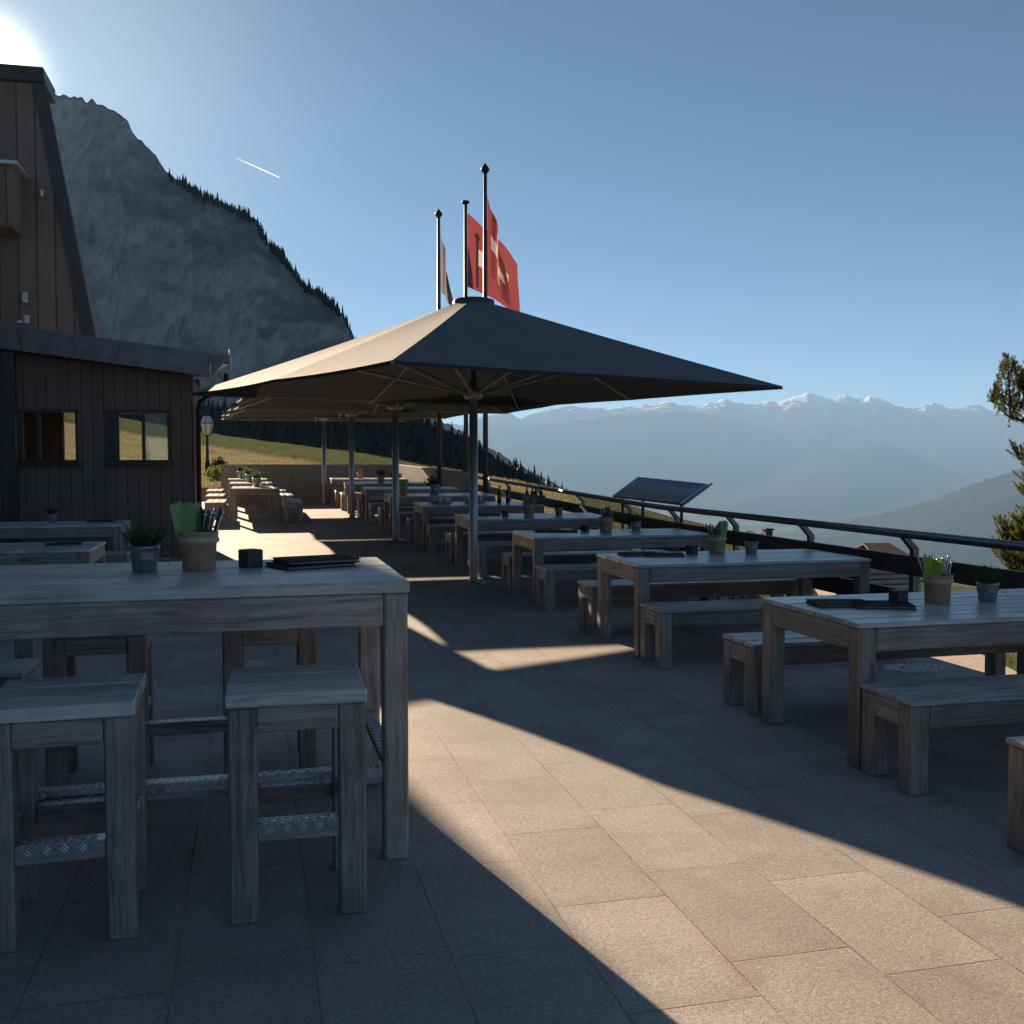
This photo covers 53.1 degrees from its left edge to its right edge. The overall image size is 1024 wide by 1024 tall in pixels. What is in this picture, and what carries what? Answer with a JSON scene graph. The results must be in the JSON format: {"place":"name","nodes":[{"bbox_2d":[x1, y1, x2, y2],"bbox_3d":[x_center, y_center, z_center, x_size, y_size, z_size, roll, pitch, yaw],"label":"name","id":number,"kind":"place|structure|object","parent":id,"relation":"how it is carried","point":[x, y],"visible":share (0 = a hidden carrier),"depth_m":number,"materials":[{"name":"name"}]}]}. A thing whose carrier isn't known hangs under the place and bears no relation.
{"place":"outdoors","nodes":[
{"label":"outdoors","id":0,"kind":"place"},
{"bbox_2d":[15,639,36,658],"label":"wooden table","id":1,"kind":"object","parent":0,"point":[25,648],"depth_m":6.02,"materials":[{"name":"grey wood"}]},
{"bbox_2d":[50,94,350,406],"bbox_3d":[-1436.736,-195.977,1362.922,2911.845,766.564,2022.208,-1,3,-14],"label":"mountain","id":2,"kind":"structure","parent":0,"point":[167,263],"depth_m":1227.57,"materials":[{"name":"stone"}]},
{"bbox_2d":[168,169,355,339],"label":"ridge spruces","id":3,"kind":"object","parent":2,"relation":"on","point":[276,250],"visible":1,"depth_m":1226.72,"materials":[{"name":"plant"}]},
{"bbox_2d":[129,407,544,485],"bbox_3d":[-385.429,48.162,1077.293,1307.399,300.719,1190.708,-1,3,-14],"label":"forest hill","id":4,"kind":"structure","parent":0,"point":[420,445],"depth_m":872.21,"materials":[{"name":"plant"}]},
{"bbox_2d":[119,397,566,489],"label":"spruce forest","id":5,"kind":"object","parent":4,"relation":"on","point":[237,430],"visible":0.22,"depth_m":861.66,"materials":[{"name":"plant"}]},
{"bbox_2d":[418,419,567,489],"bbox_3d":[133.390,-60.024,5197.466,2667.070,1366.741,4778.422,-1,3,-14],"label":"wooded slope","id":6,"kind":"structure","parent":0,"point":[446,426],"depth_m":4179.28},
{"bbox_2d":[0,501,1023,1023],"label":"terrace floor","id":7,"kind":"structure","parent":0,"point":[610,831],"depth_m":4.02,"materials":[{"name":"stone"}]},
{"bbox_2d":[0,658,38,687],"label":"wooden bench","id":8,"kind":"object","parent":7,"relation":"on","point":[18,669],"visible":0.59,"depth_m":5.58,"materials":[{"name":"grey wood"}]},
{"bbox_2d":[0,541,105,565],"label":"wooden table","id":9,"kind":"object","parent":7,"relation":"on","point":[41,553],"visible":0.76,"depth_m":9.56,"materials":[{"name":"grey wood"}]},
{"bbox_2d":[45,542,81,545],"bbox_3d":[-4.414,0.315,10.074,0.330,0.018,0.240,-1,3,-24],"label":"menu folder","id":10,"kind":"object","parent":9,"relation":"on","point":[63,544],"visible":1,"depth_m":10.03,"materials":[{"name":"leather"}]},
{"bbox_2d":[0,520,130,550],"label":"wooden table","id":11,"kind":"object","parent":7,"relation":"on","point":[46,529],"visible":0.77,"depth_m":12.72,"materials":[{"name":"grey wood"}]},
{"bbox_2d":[44,507,60,522],"bbox_3d":[-5.947,0.030,13.258,0.201,0.209,0.187,-3,4,-43],"label":"herb pot","id":12,"kind":"object","parent":11,"relation":"on","point":[51,515],"visible":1,"depth_m":13.23,"materials":[{"name":"metal"}]},
{"bbox_2d":[0,673,147,953],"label":"bar stool","id":13,"kind":"object","parent":7,"relation":"on","point":[107,710],"visible":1,"depth_m":3.33,"materials":[{"name":"grey wood"}]},
{"bbox_2d":[42,635,154,786],"bbox_3d":[-2.031,0.924,5.067,0.473,0.786,0.490,-1,3,-16],"label":"bar stool","id":14,"kind":"object","parent":7,"relation":"on","point":[60,655],"visible":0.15,"depth_m":4.84,"materials":[{"name":"grey wood"}]},
{"bbox_2d":[0,324,230,557],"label":"chalet annex","id":15,"kind":"object","parent":7,"relation":"on","point":[95,385],"visible":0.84,"depth_m":15.47,"materials":[{"name":"brown wood"}]},
{"bbox_2d":[17,409,82,464],"bbox_3d":[-6.989,-1.119,15.313,1.050,0.840,0.180,-1,3,-14],"label":"window","id":16,"kind":"structure","parent":15,"relation":"in","point":[20,412],"depth_m":15.28,"materials":[{"name":"brown wood"}]},
{"bbox_2d":[102,410,174,464],"bbox_3d":[-5.700,-1.135,15.637,1.030,0.840,0.180,-1,3,-14],"label":"window","id":17,"kind":"structure","parent":15,"relation":"in","point":[112,416],"depth_m":15.57,"materials":[{"name":"brown wood"}]},
{"bbox_2d":[105,550,130,562],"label":"wooden bench","id":18,"kind":"object","parent":7,"relation":"on","point":[117,556],"visible":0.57,"depth_m":12.36,"materials":[{"name":"grey wood"}]},
{"bbox_2d":[0,557,409,859],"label":"bar table","id":19,"kind":"object","parent":7,"relation":"on","point":[367,596],"visible":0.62,"depth_m":3.93,"materials":[{"name":"grey wood"}]},
{"bbox_2d":[121,521,170,571],"bbox_3d":[-1.545,0.146,4.323,0.201,0.209,0.187,-1,3,-20],"label":"herb pot","id":20,"kind":"object","parent":19,"relation":"on","point":[144,557],"visible":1,"depth_m":4.30,"materials":[{"name":"metal"}]},
{"bbox_2d":[169,501,223,570],"bbox_3d":[-1.351,0.099,4.401,0.232,0.295,0.180,-1,3,-26],"label":"cutlery pot","id":21,"kind":"object","parent":19,"relation":"on","point":[198,539],"visible":1,"depth_m":4.36,"materials":[{"name":"beige ceramic"}]},
{"bbox_2d":[238,548,262,567],"bbox_3d":[-1.146,0.203,4.491,0.078,0.080,0.078,3,4,44],"label":"table cube","id":22,"kind":"object","parent":19,"relation":"on","point":[251,558],"visible":1,"depth_m":4.46,"materials":[{"name":"stone"}]},
{"bbox_2d":[264,562,355,570],"bbox_3d":[-0.894,0.232,4.535,0.330,0.018,0.240,-2,4,-38],"label":"menu folder","id":23,"kind":"object","parent":19,"relation":"on","point":[276,565],"visible":0.69,"depth_m":4.44,"materials":[{"name":"leather"}]},
{"bbox_2d":[271,554,360,565],"bbox_3d":[-0.874,0.212,4.565,0.330,0.018,0.240,-2,3,-31],"label":"menu folder","id":24,"kind":"object","parent":23,"relation":"on","point":[313,559],"visible":1,"depth_m":4.51,"materials":[{"name":"leather"}]},
{"bbox_2d":[205,493,224,508],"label":"wooden bench","id":25,"kind":"object","parent":7,"relation":"on","point":[215,496],"visible":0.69,"depth_m":24.55,"materials":[{"name":"grey wood"}]},
{"bbox_2d":[204,499,226,522],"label":"wooden bench","id":26,"kind":"object","parent":7,"relation":"on","point":[211,504],"visible":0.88,"depth_m":22.08,"materials":[{"name":"grey wood"}]},
{"bbox_2d":[227,478,266,507],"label":"wooden table","id":27,"kind":"object","parent":7,"relation":"on","point":[244,480],"visible":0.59,"depth_m":27.24,"materials":[{"name":"grey wood"}]},
{"bbox_2d":[229,482,272,514],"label":"wooden table","id":28,"kind":"object","parent":7,"relation":"on","point":[270,499],"visible":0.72,"depth_m":24.87,"materials":[{"name":"grey wood"}]},
{"bbox_2d":[231,486,279,522],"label":"wooden table","id":29,"kind":"object","parent":7,"relation":"on","point":[236,491],"visible":0.98,"depth_m":22.34,"materials":[{"name":"grey wood"}]},
{"bbox_2d":[250,470,263,486],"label":"herb pot","id":30,"kind":"object","parent":29,"relation":"on","point":[256,481],"visible":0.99,"depth_m":23.32,"materials":[{"name":"metal"}]},
{"bbox_2d":[222,628,317,773],"bbox_3d":[-1.260,0.911,5.343,0.474,0.786,0.490,-1,3,-13],"label":"bar stool","id":31,"kind":"object","parent":7,"relation":"on","point":[234,643],"visible":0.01,"depth_m":5.11,"materials":[{"name":"grey wood"}]},
{"bbox_2d":[279,493,293,513],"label":"wooden bench","id":32,"kind":"object","parent":7,"relation":"on","point":[286,496],"visible":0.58,"depth_m":24.97,"materials":[{"name":"grey wood"}]},
{"bbox_2d":[281,498,302,521],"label":"wooden bench","id":33,"kind":"object","parent":7,"relation":"on","point":[297,504],"visible":0.97,"depth_m":22.48,"materials":[{"name":"grey wood"}]},
{"bbox_2d":[225,662,366,924],"bbox_3d":[-0.780,0.990,3.712,0.474,0.786,0.490,-1,3,-13],"label":"bar stool","id":34,"kind":"object","parent":7,"relation":"on","point":[332,696],"visible":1,"depth_m":3.50,"materials":[{"name":"grey wood"}]},
{"bbox_2d":[221,409,415,504],"bbox_3d":[-5.333,-1.938,29.018,5.558,3.448,4.919,-1,3,-16],"label":"market umbrella","id":35,"kind":"object","parent":7,"relation":"on","point":[323,427],"visible":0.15,"depth_m":30.69,"materials":[{"name":"metal"}]},
{"bbox_2d":[221,464,468,501],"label":"retaining wall","id":36,"kind":"structure","parent":7,"relation":"on","point":[302,482],"depth_m":30.26,"materials":[{"name":"concrete"}]},
{"bbox_2d":[334,490,360,506],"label":"wooden bench","id":37,"kind":"object","parent":7,"relation":"on","point":[336,497],"visible":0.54,"depth_m":27.81,"materials":[{"name":"grey wood"}]},
{"bbox_2d":[226,402,468,518],"bbox_3d":[-3.732,-1.567,23.812,5.558,3.448,4.919,-1,3,-16],"label":"market umbrella","id":38,"kind":"object","parent":7,"relation":"on","point":[351,416],"visible":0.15,"depth_m":25.48,"materials":[{"name":"metal"}]},
{"bbox_2d":[330,478,407,505],"bbox_3d":[-4.043,-0.575,28.951,2.105,0.751,1.030,-1,4,-14],"label":"wooden table","id":39,"kind":"object","parent":7,"relation":"on","point":[334,482],"visible":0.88,"depth_m":28.45,"materials":[{"name":"grey wood"}]},
{"bbox_2d":[357,498,383,518],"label":"wooden bench","id":40,"kind":"object","parent":7,"relation":"on","point":[371,501],"visible":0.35,"depth_m":23.86,"materials":[{"name":"grey wood"}]},
{"bbox_2d":[344,482,429,513],"bbox_3d":[-3.204,-0.381,26.229,2.105,0.751,1.030,-1,4,-14],"label":"wooden table","id":41,"kind":"object","parent":7,"relation":"on","point":[358,485],"visible":0.57,"depth_m":25.73,"materials":[{"name":"grey wood"}]},
{"bbox_2d":[368,502,413,523],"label":"wooden bench","id":42,"kind":"object","parent":7,"relation":"on","point":[372,507],"visible":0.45,"depth_m":22.33,"materials":[{"name":"grey wood"}]},
{"bbox_2d":[233,398,553,541],"bbox_3d":[-2.107,-1.189,18.510,5.558,3.448,4.919,-1,3,-16],"label":"market umbrella","id":43,"kind":"object","parent":7,"relation":"on","point":[261,404],"visible":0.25,"depth_m":20.14,"materials":[{"name":"metal"}]},
{"bbox_2d":[378,506,413,529],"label":"wooden bench","id":44,"kind":"object","parent":7,"relation":"on","point":[381,515],"visible":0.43,"depth_m":21.01,"materials":[{"name":"grey wood"}]},
{"bbox_2d":[361,486,458,522],"bbox_3d":[-2.350,-0.183,23.460,2.105,0.751,1.030,-1,4,-14],"label":"wooden table","id":45,"kind":"object","parent":7,"relation":"on","point":[367,493],"visible":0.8,"depth_m":23.02,"materials":[{"name":"grey wood"}]},
{"bbox_2d":[399,512,455,536],"bbox_3d":[-1.246,0.222,19.871,2.102,0.451,0.420,-1,4,-14],"label":"wooden bench","id":46,"kind":"object","parent":7,"relation":"on","point":[403,515],"visible":0.06,"depth_m":19.46,"materials":[{"name":"grey wood"}]},
{"bbox_2d":[406,517,454,543],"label":"wooden bench","id":47,"kind":"object","parent":7,"relation":"on","point":[432,520],"visible":0.41,"depth_m":18.16,"materials":[{"name":"grey wood"}]},
{"bbox_2d":[435,209,441,485],"bbox_3d":[-1.862,-3.158,26.210,0.200,9.104,0.200,-1,3,-14],"label":"flagpole","id":48,"kind":"object","parent":7,"relation":"on","point":[438,214],"visible":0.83,"depth_m":26.07,"materials":[{"name":"metal"}]},
{"bbox_2d":[441,237,452,304],"bbox_3d":[-1.590,-6.081,26.167,0.480,2.100,0.180,-1,3,-20],"label":"flag","id":49,"kind":"object","parent":48,"relation":"attached to","point":[445,289],"visible":0.88,"depth_m":26.11,"materials":[{"name":"fabric"}]},
{"bbox_2d":[384,493,495,534],"bbox_3d":[-1.467,0.021,20.595,2.105,0.751,1.030,-1,4,-14],"label":"wooden table","id":50,"kind":"object","parent":7,"relation":"on","point":[409,498],"visible":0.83,"depth_m":20.19,"materials":[{"name":"grey wood"}]},
{"bbox_2d":[399,480,408,493],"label":"cutlery pot","id":51,"kind":"object","parent":50,"relation":"on","point":[403,487],"visible":0.99,"depth_m":20.47,"materials":[{"name":"brown"}]},
{"bbox_2d":[427,476,440,493],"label":"herb pot","id":52,"kind":"object","parent":50,"relation":"on","point":[434,487],"visible":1,"depth_m":20.69,"materials":[{"name":"metal"}]},
{"bbox_2d":[461,200,468,471],"bbox_3d":[-1.117,-2.866,24.820,0.200,9.254,0.200,-1,3,-14],"label":"flagpole","id":53,"kind":"object","parent":7,"relation":"on","point":[465,202],"visible":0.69,"depth_m":24.66,"materials":[{"name":"metal"}]},
{"bbox_2d":[468,214,519,311],"bbox_3d":[-0.416,-6.011,24.912,1.382,2.370,0.191,-1,3,-21],"label":"flag","id":54,"kind":"object","parent":53,"relation":"attached to","point":[475,254],"visible":0.59,"depth_m":24.83,"materials":[{"name":"red fabric"}]},
{"bbox_2d":[414,501,544,550],"bbox_3d":[-0.584,0.225,17.730,2.105,0.751,1.030,-1,4,-14],"label":"wooden table","id":55,"kind":"object","parent":7,"relation":"on","point":[425,509],"visible":0.66,"depth_m":17.27,"materials":[{"name":"grey wood"}]},
{"bbox_2d":[430,496,452,503],"bbox_3d":[-1.225,-0.213,17.799,0.400,0.116,0.400,-1,3,-14],"label":"glass tray","id":56,"kind":"object","parent":55,"relation":"on","point":[440,499],"visible":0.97,"depth_m":17.74,"materials":[{"name":"glass"}]},
{"bbox_2d":[425,524,533,553],"bbox_3d":[-0.364,0.426,17.015,2.102,0.451,0.420,-1,4,-14],"label":"wooden bench","id":57,"kind":"object","parent":7,"relation":"on","point":[433,531],"visible":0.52,"depth_m":16.61,"materials":[{"name":"grey wood"}]},
{"bbox_2d":[481,163,489,493],"bbox_3d":[-0.577,-2.810,22.217,0.200,9.394,0.200,-1,3,-14],"label":"flagpole","id":58,"kind":"object","parent":7,"relation":"on","point":[485,169],"visible":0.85,"depth_m":22.07,"materials":[{"name":"metal"}]},
{"bbox_2d":[487,196,513,309],"bbox_3d":[-0.236,-5.535,22.202,0.620,2.550,0.235,-1,3,-14],"label":"flag","id":59,"kind":"object","parent":58,"relation":"attached to","point":[496,270],"visible":0.98,"depth_m":22.14,"materials":[{"name":"fabric"}]},
{"bbox_2d":[191,296,782,584],"bbox_3d":[-0.494,-0.907,13.128,5.458,3.668,5.458,-2,3,-36],"label":"market umbrella","id":60,"kind":"object","parent":7,"relation":"on","point":[473,353],"visible":1,"depth_m":12.56,"materials":[{"name":"fabric"}]},
{"bbox_2d":[445,529,576,563],"bbox_3d":[0.047,0.524,15.645,2.102,0.451,0.420,-1,4,-14],"label":"wooden bench","id":61,"kind":"object","parent":7,"relation":"on","point":[482,536],"visible":0.4,"depth_m":15.34,"materials":[{"name":"grey wood"}]},
{"bbox_2d":[455,513,612,572],"bbox_3d":[0.298,0.429,14.865,2.105,0.751,1.030,-1,4,-14],"label":"wooden table","id":62,"kind":"object","parent":7,"relation":"on","point":[516,521],"visible":0.66,"depth_m":14.46,"materials":[{"name":"grey wood"}]},
{"bbox_2d":[522,495,536,514],"bbox_3d":[0.248,-0.103,14.980,0.232,0.295,0.180,2,3,36],"label":"cutlery pot","id":63,"kind":"object","parent":62,"relation":"on","point":[529,503],"visible":1,"depth_m":14.93,"materials":[{"name":"beige ceramic"}]},
{"bbox_2d":[478,541,625,577],"bbox_3d":[0.523,0.629,14.171,2.102,0.451,0.420,-1,4,-14],"label":"wooden bench","id":64,"kind":"object","parent":7,"relation":"on","point":[491,547],"visible":0.27,"depth_m":13.77,"materials":[{"name":"grey wood"}]},
{"bbox_2d":[501,549,668,592],"bbox_3d":[0.933,0.724,12.701,2.102,0.451,0.420,-1,3,-13],"label":"wooden bench","id":65,"kind":"object","parent":7,"relation":"on","point":[571,557],"visible":0.56,"depth_m":12.45,"materials":[{"name":"grey wood"}]},
{"bbox_2d":[512,528,708,604],"bbox_3d":[1.139,0.611,11.915,2.105,0.751,1.030,-1,3,-14],"label":"wooden table","id":66,"kind":"object","parent":7,"relation":"on","point":[671,539],"visible":0.85,"depth_m":11.51,"materials":[{"name":"grey wood"}]},
{"bbox_2d":[599,506,613,530],"bbox_3d":[1.117,0.075,12.159,0.180,0.295,0.232,0,3,4],"label":"potted plant","id":67,"kind":"object","parent":66,"relation":"on","point":[606,520],"visible":1,"depth_m":12.10,"materials":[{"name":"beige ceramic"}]},
{"bbox_2d":[628,513,643,529],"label":"herb pot","id":68,"kind":"object","parent":66,"relation":"on","point":[636,523],"visible":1,"depth_m":12.23,"materials":[{"name":"metal"}]},
{"bbox_2d":[535,563,727,610],"bbox_3d":[1.320,0.796,11.203,2.102,0.451,0.420,-1,3,-15],"label":"wooden bench","id":69,"kind":"object","parent":7,"relation":"on","point":[547,576],"visible":0.52,"depth_m":10.84,"materials":[{"name":"grey wood"}]},
{"bbox_2d":[577,578,797,634],"bbox_3d":[1.685,0.868,9.711,2.102,0.451,0.420,-1,3,-14],"label":"wooden bench","id":70,"kind":"object","parent":7,"relation":"on","point":[622,589],"visible":0.68,"depth_m":9.53,"materials":[{"name":"grey wood"}]},
{"bbox_2d":[640,599,763,668],"bbox_3d":[2.080,0.941,8.184,2.102,0.451,0.420,-1,3,-14],"label":"wooden bench","id":71,"kind":"object","parent":7,"relation":"on","point":[659,620],"visible":0.49,"depth_m":7.86,"materials":[{"name":"grey wood"}]},
{"bbox_2d":[597,549,870,657],"bbox_3d":[1.895,0.756,8.912,2.105,0.751,1.030,-1,3,-14],"label":"wooden table","id":72,"kind":"object","parent":7,"relation":"on","point":[803,566],"visible":0.9,"depth_m":8.53,"materials":[{"name":"grey wood"}]},
{"bbox_2d":[617,551,655,555],"bbox_3d":[1.108,0.367,8.989,0.330,0.018,0.240,0,3,-7],"label":"menu folder","id":73,"kind":"object","parent":72,"relation":"on","point":[632,553],"visible":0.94,"depth_m":8.92,"materials":[{"name":"leather"}]},
{"bbox_2d":[646,552,684,556],"bbox_3d":[1.331,0.370,8.921,0.330,0.018,0.240,0,3,5],"label":"menu folder","id":74,"kind":"object","parent":72,"relation":"on","point":[669,554],"visible":0.94,"depth_m":8.83,"materials":[{"name":"leather"}]},
{"bbox_2d":[686,545,697,553],"bbox_3d":[1.593,0.332,9.068,0.078,0.080,0.078,-2,4,-39],"label":"table cube","id":75,"kind":"object","parent":72,"relation":"on","point":[691,549],"visible":1,"depth_m":9.04,"materials":[{"name":"stone"}]},
{"bbox_2d":[706,520,727,553],"bbox_3d":[1.835,0.221,9.142,0.232,0.295,0.180,-2,3,-29],"label":"cutlery pot","id":76,"kind":"object","parent":72,"relation":"on","point":[717,539],"visible":1,"depth_m":9.09,"materials":[{"name":"beige ceramic"}]},
{"bbox_2d":[743,531,762,553],"bbox_3d":[2.152,0.263,9.156,0.187,0.209,0.201,0,3,1],"label":"herb pot","id":77,"kind":"object","parent":72,"relation":"on","point":[751,545],"visible":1,"depth_m":9.11,"materials":[{"name":"metal"}]},
{"bbox_2d":[478,476,1023,599],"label":"terrace railing","id":78,"kind":"object","parent":7,"relation":"on","point":[909,565],"visible":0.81,"depth_m":9.45,"materials":[{"name":"metal"}]},
{"bbox_2d":[722,631,1023,716],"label":"wooden bench","id":79,"kind":"object","parent":7,"relation":"on","point":[740,649],"visible":0.61,"depth_m":6.50,"materials":[{"name":"grey wood"}]},
{"bbox_2d":[762,588,1023,768],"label":"wooden table","id":80,"kind":"object","parent":7,"relation":"on","point":[965,618],"visible":0.94,"depth_m":5.40,"materials":[{"name":"grey wood"}]},
{"bbox_2d":[805,599,873,607],"bbox_3d":[1.872,0.519,5.833,0.330,0.018,0.240,0,3,-2],"label":"menu folder","id":81,"kind":"object","parent":80,"relation":"on","point":[832,603],"visible":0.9,"depth_m":5.80,"materials":[{"name":"leather"}]},
{"bbox_2d":[848,600,916,609],"bbox_3d":[2.083,0.522,5.773,0.330,0.018,0.240,0,3,8],"label":"menu folder","id":82,"kind":"object","parent":80,"relation":"on","point":[886,604],"visible":0.87,"depth_m":5.68,"materials":[{"name":"leather"}]},
{"bbox_2d":[888,589,907,601],"bbox_3d":[2.213,0.487,5.866,0.078,0.080,0.078,-1,3,-22],"label":"table cube","id":83,"kind":"object","parent":80,"relation":"on","point":[897,595],"visible":0.79,"depth_m":5.84,"materials":[{"name":"stone"}]},
{"bbox_2d":[917,554,953,603],"bbox_3d":[2.452,0.385,5.923,0.173,0.278,0.198,-2,3,-33],"label":"cutlery pot","id":84,"kind":"object","parent":80,"relation":"on","point":[937,580],"visible":1,"depth_m":5.87,"materials":[{"name":"beige ceramic"}]},
{"bbox_2d":[969,565,1007,601],"bbox_3d":[2.790,0.416,5.974,0.200,0.209,0.187,-1,3,-14],"label":"herb pot","id":85,"kind":"object","parent":80,"relation":"on","point":[987,589],"visible":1,"depth_m":5.95,"materials":[{"name":"metal"}]},
{"bbox_2d":[883,663,944,672],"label":"pebbles","id":86,"kind":"object","parent":7,"relation":"on","point":[917,668],"visible":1,"depth_m":7.74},
{"bbox_2d":[860,674,1023,795],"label":"wooden bench","id":87,"kind":"object","parent":7,"relation":"on","point":[915,710],"visible":1,"depth_m":4.89,"materials":[{"name":"grey wood"}]},
{"bbox_2d":[1006,736,1023,854],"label":"wooden bench","id":88,"kind":"object","parent":7,"relation":"on","point":[1015,822],"visible":1,"depth_m":4.11,"materials":[{"name":"grey wood"}]},
{"bbox_2d":[0,0,1023,424],"label":"sky","id":89,"kind":"structure","parent":0,"point":[824,198],"materials":[{"name":"blue"}]},
{"bbox_2d":[64,413,1016,670],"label":"meadow","id":90,"kind":"structure","parent":0,"point":[69,422],"depth_m":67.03,"materials":[{"name":"green plant"}]},
{"bbox_2d":[0,63,98,336],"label":"steep roofed house","id":91,"kind":"structure","parent":90,"relation":"on","point":[43,283],"depth_m":19.74,"materials":[{"name":"wood"}]},
{"bbox_2d":[201,414,213,475],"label":"street lamp","id":92,"kind":"object","parent":90,"relation":"on","point":[207,423],"visible":0.88,"depth_m":40.08,"materials":[{"name":"black metal"}]},
{"bbox_2d":[205,464,220,480],"bbox_3d":[-10.706,-1.309,36.988,0.787,0.894,0.829,-1,3,-14],"label":"green bush","id":93,"kind":"object","parent":90,"relation":"on","point":[215,473],"visible":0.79,"depth_m":36.84,"materials":[{"name":"green plant"}]},
{"bbox_2d":[612,477,712,549],"bbox_3d":[2.137,0.830,14.818,0.705,2.635,3.112,-1,3,-14],"label":"panorama board","id":94,"kind":"object","parent":90,"relation":"on","point":[673,492],"visible":0.61,"depth_m":14.55,"materials":[{"name":"metal"}]},
{"bbox_2d":[836,569,921,594],"bbox_3d":[4.144,1.605,11.627,0.760,1.995,0.640,-1,3,-14],"label":"slatted box","id":95,"kind":"object","parent":90,"relation":"on","point":[891,579],"visible":0.17,"depth_m":11.30,"materials":[{"name":"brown wood"}]},
{"bbox_2d":[854,543,908,554],"bbox_3d":[10.762,2.179,30.045,1.050,2.550,2.200,0,3,0],"label":"hut","id":96,"kind":"object","parent":90,"relation":"on","point":[887,547],"visible":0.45,"depth_m":29.60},
{"bbox_2d":[987,352,1023,571],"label":"pine tree","id":97,"kind":"object","parent":90,"relation":"on","point":[1012,531],"visible":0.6,"depth_m":23.89,"materials":[{"name":"green plant"}]},
{"bbox_2d":[468,412,782,509],"bbox_3d":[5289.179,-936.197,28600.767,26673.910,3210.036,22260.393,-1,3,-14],"label":"valley ridge","id":98,"kind":"structure","parent":0,"point":[609,456],"depth_m":21029.36,"materials":[{"name":"stone"}]},
{"bbox_2d":[444,392,1023,483],"bbox_3d":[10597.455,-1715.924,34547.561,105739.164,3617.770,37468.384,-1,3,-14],"label":"mountains","id":99,"kind":"structure","parent":0,"point":[970,442],"depth_m":24971.72,"materials":[{"name":"stone"}]},
{"bbox_2d":[649,510,974,586],"bbox_3d":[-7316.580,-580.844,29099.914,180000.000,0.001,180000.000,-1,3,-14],"label":"valley floor","id":100,"kind":"structure","parent":0,"point":[784,530],"depth_m":13610.52,"materials":[{"name":"grey"}]},
{"bbox_2d":[697,445,973,516],"bbox_3d":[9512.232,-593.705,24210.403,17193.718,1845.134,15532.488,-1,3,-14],"label":"valley ridge","id":101,"kind":"structure","parent":0,"point":[870,480],"depth_m":17976.94,"materials":[{"name":"stone"}]},
{"bbox_2d":[794,468,1023,578],"bbox_3d":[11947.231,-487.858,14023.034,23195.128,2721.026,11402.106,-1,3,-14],"label":"valley ridge","id":102,"kind":"structure","parent":0,"point":[972,509],"depth_m":9471.63,"materials":[{"name":"stone"}]},
{"bbox_2d":[815,589,1016,674],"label":"gravel path","id":103,"kind":"structure","parent":0,"point":[976,662],"depth_m":19.58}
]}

